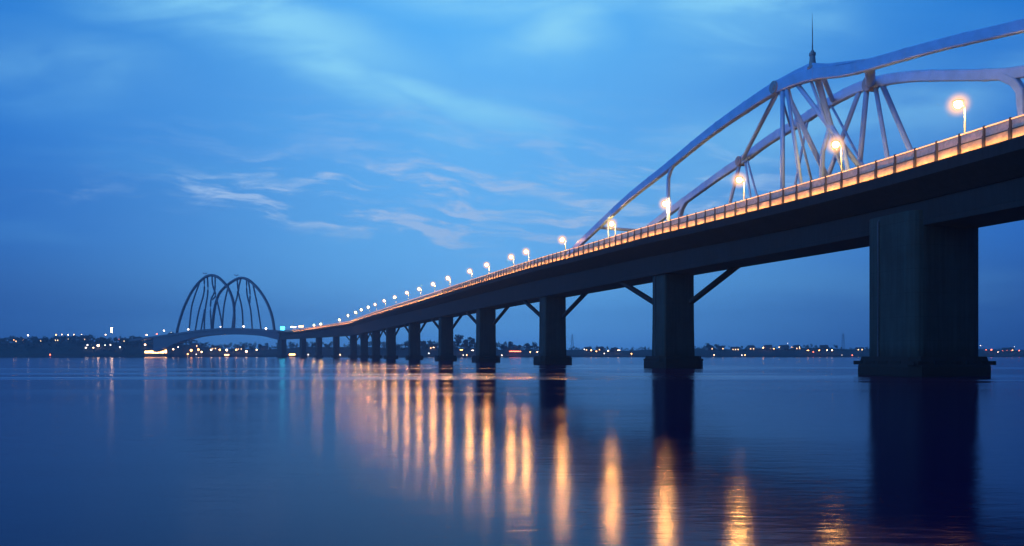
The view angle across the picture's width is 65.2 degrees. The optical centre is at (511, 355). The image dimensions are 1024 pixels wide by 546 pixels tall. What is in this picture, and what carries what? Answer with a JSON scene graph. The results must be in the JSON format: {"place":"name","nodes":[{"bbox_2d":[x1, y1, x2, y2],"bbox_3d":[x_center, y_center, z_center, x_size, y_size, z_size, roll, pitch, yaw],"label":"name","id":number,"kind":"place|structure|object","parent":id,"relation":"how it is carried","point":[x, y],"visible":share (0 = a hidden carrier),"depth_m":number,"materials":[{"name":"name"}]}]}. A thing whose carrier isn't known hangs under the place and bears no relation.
{"place":"outdoors","nodes":[
{"label":"outdoors","id":0,"kind":"place"},
{"bbox_2d":[0,357,1023,545],"bbox_3d":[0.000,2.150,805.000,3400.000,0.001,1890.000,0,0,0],"label":"river water","id":1,"kind":"structure","parent":0,"point":[431,451],"depth_m":17.49,"materials":[{"name":"blue liquid"}]},
{"bbox_2d":[130,272,283,351],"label":"arch bridge","id":2,"kind":"structure","parent":1,"relation":"in","point":[163,342],"depth_m":876.57,"materials":[{"name":"blue paint"}]},
{"bbox_2d":[288,353,297,356],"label":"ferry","id":3,"kind":"object","parent":1,"relation":"on","point":[292,354],"visible":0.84,"depth_m":870.80,"materials":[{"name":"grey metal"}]},
{"bbox_2d":[276,19,1023,376],"bbox_3d":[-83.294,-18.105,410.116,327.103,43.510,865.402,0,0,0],"label":"road bridge","id":4,"kind":"structure","parent":1,"relation":"in","point":[912,219],"depth_m":95.56,"materials":[{"name":"concrete"}]},
{"bbox_2d":[663,201,669,219],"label":"street lamp","id":5,"kind":"object","parent":4,"relation":"on","point":[665,203],"visible":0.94,"depth_m":125.66,"materials":[{"name":"white metal"}]},
{"bbox_2d":[736,176,744,199],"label":"street lamp","id":6,"kind":"object","parent":4,"relation":"on","point":[739,179],"visible":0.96,"depth_m":104.84,"materials":[{"name":"white metal"}]},
{"bbox_2d":[831,140,841,170],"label":"street lamp","id":7,"kind":"object","parent":4,"relation":"on","point":[835,144],"visible":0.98,"depth_m":86.73,"materials":[{"name":"white metal"}]},
{"bbox_2d":[952,99,965,132],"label":"street lamp","id":8,"kind":"object","parent":4,"relation":"on","point":[958,104],"visible":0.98,"depth_m":71.83,"materials":[{"name":"white metal"}]},
{"bbox_2d":[0,341,1023,356],"bbox_3d":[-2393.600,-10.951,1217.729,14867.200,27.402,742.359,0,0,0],"label":"river bank","id":9,"kind":"structure","parent":0,"point":[130,351],"depth_m":937.35,"materials":[{"name":"soil"}]},
{"bbox_2d":[14,337,23,343],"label":"house","id":10,"kind":"structure","parent":9,"relation":"on","point":[16,341],"depth_m":946.18,"materials":[{"name":"tile"}]},
{"bbox_2d":[54,336,64,342],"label":"house","id":11,"kind":"structure","parent":9,"relation":"on","point":[58,338],"depth_m":953.62,"materials":[{"name":"tile"}]},
{"bbox_2d":[80,335,88,341],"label":"house","id":12,"kind":"structure","parent":9,"relation":"on","point":[84,336],"depth_m":950.03,"materials":[{"name":"brown brick"}]},
{"bbox_2d":[144,348,169,354],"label":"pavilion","id":13,"kind":"structure","parent":9,"relation":"on","point":[150,351],"depth_m":916.00,"materials":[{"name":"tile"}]},
{"bbox_2d":[191,343,198,348],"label":"house","id":14,"kind":"structure","parent":9,"relation":"on","point":[195,345],"depth_m":987.57,"materials":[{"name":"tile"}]},
{"bbox_2d":[211,345,219,350],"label":"house","id":15,"kind":"structure","parent":9,"relation":"on","point":[217,347],"depth_m":1004.86,"materials":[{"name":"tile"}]},
{"bbox_2d":[261,345,267,350],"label":"house","id":16,"kind":"structure","parent":9,"relation":"on","point":[264,348],"depth_m":1023.83,"materials":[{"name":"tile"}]},
{"bbox_2d":[428,343,437,349],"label":"house","id":17,"kind":"structure","parent":9,"relation":"on","point":[435,346],"depth_m":894.05,"materials":[{"name":"tile"}]},
{"bbox_2d":[454,334,463,350],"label":"tree","id":18,"kind":"object","parent":9,"relation":"on","point":[457,338],"visible":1,"depth_m":885.84,"materials":[{"name":"green plant"}]},
{"bbox_2d":[468,337,475,349],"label":"tree","id":19,"kind":"object","parent":9,"relation":"on","point":[472,341],"visible":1,"depth_m":893.37,"materials":[{"name":"green plant"}]},
{"bbox_2d":[0,334,1022,351],"bbox_3d":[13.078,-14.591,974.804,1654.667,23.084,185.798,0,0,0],"label":"treeline","id":20,"kind":"object","parent":9,"relation":"on","point":[201,345],"visible":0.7,"depth_m":949.69,"materials":[{"name":"green plant"}]},
{"bbox_2d":[584,346,591,351],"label":"house","id":21,"kind":"structure","parent":9,"relation":"on","point":[588,349],"depth_m":967.14,"materials":[{"name":"tile"}]},
{"bbox_2d":[596,346,603,350],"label":"house","id":22,"kind":"structure","parent":9,"relation":"on","point":[601,348],"depth_m":971.58,"materials":[{"name":"tile"}]},
{"bbox_2d":[705,345,712,350],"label":"house","id":23,"kind":"structure","parent":9,"relation":"on","point":[711,348],"depth_m":967.71,"materials":[{"name":"tile"}]},
{"bbox_2d":[730,346,739,350],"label":"house","id":24,"kind":"structure","parent":9,"relation":"on","point":[736,348],"depth_m":969.06,"materials":[{"name":"tile"}]},
{"bbox_2d":[747,345,754,350],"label":"house","id":25,"kind":"structure","parent":9,"relation":"on","point":[750,347],"depth_m":971.52,"materials":[{"name":"tile"}]},
{"bbox_2d":[764,344,772,349],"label":"house","id":26,"kind":"structure","parent":9,"relation":"on","point":[766,347],"depth_m":973.22,"materials":[{"name":"brown brick"}]},
{"bbox_2d":[779,344,788,349],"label":"house","id":27,"kind":"structure","parent":9,"relation":"on","point":[782,347],"depth_m":975.06,"materials":[{"name":"tile"}]},
{"bbox_2d":[792,345,800,349],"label":"house","id":28,"kind":"structure","parent":9,"relation":"on","point":[796,347],"depth_m":971.90,"materials":[{"name":"tile"}]},
{"bbox_2d":[819,344,828,349],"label":"house","id":29,"kind":"structure","parent":9,"relation":"on","point":[825,346],"depth_m":973.27,"materials":[{"name":"brown brick"}]},
{"bbox_2d":[856,347,863,350],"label":"house","id":30,"kind":"structure","parent":9,"relation":"on","point":[859,348],"depth_m":967.74,"materials":[{"name":"tile"}]},
{"bbox_2d":[1002,347,1013,351],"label":"house","id":31,"kind":"structure","parent":9,"relation":"on","point":[1010,349],"depth_m":971.52,"materials":[{"name":"brown brick"}]},
{"bbox_2d":[0,0,1023,349],"label":"sky","id":32,"kind":"structure","parent":0,"point":[338,158],"materials":[{"name":"blue"}]}
]}

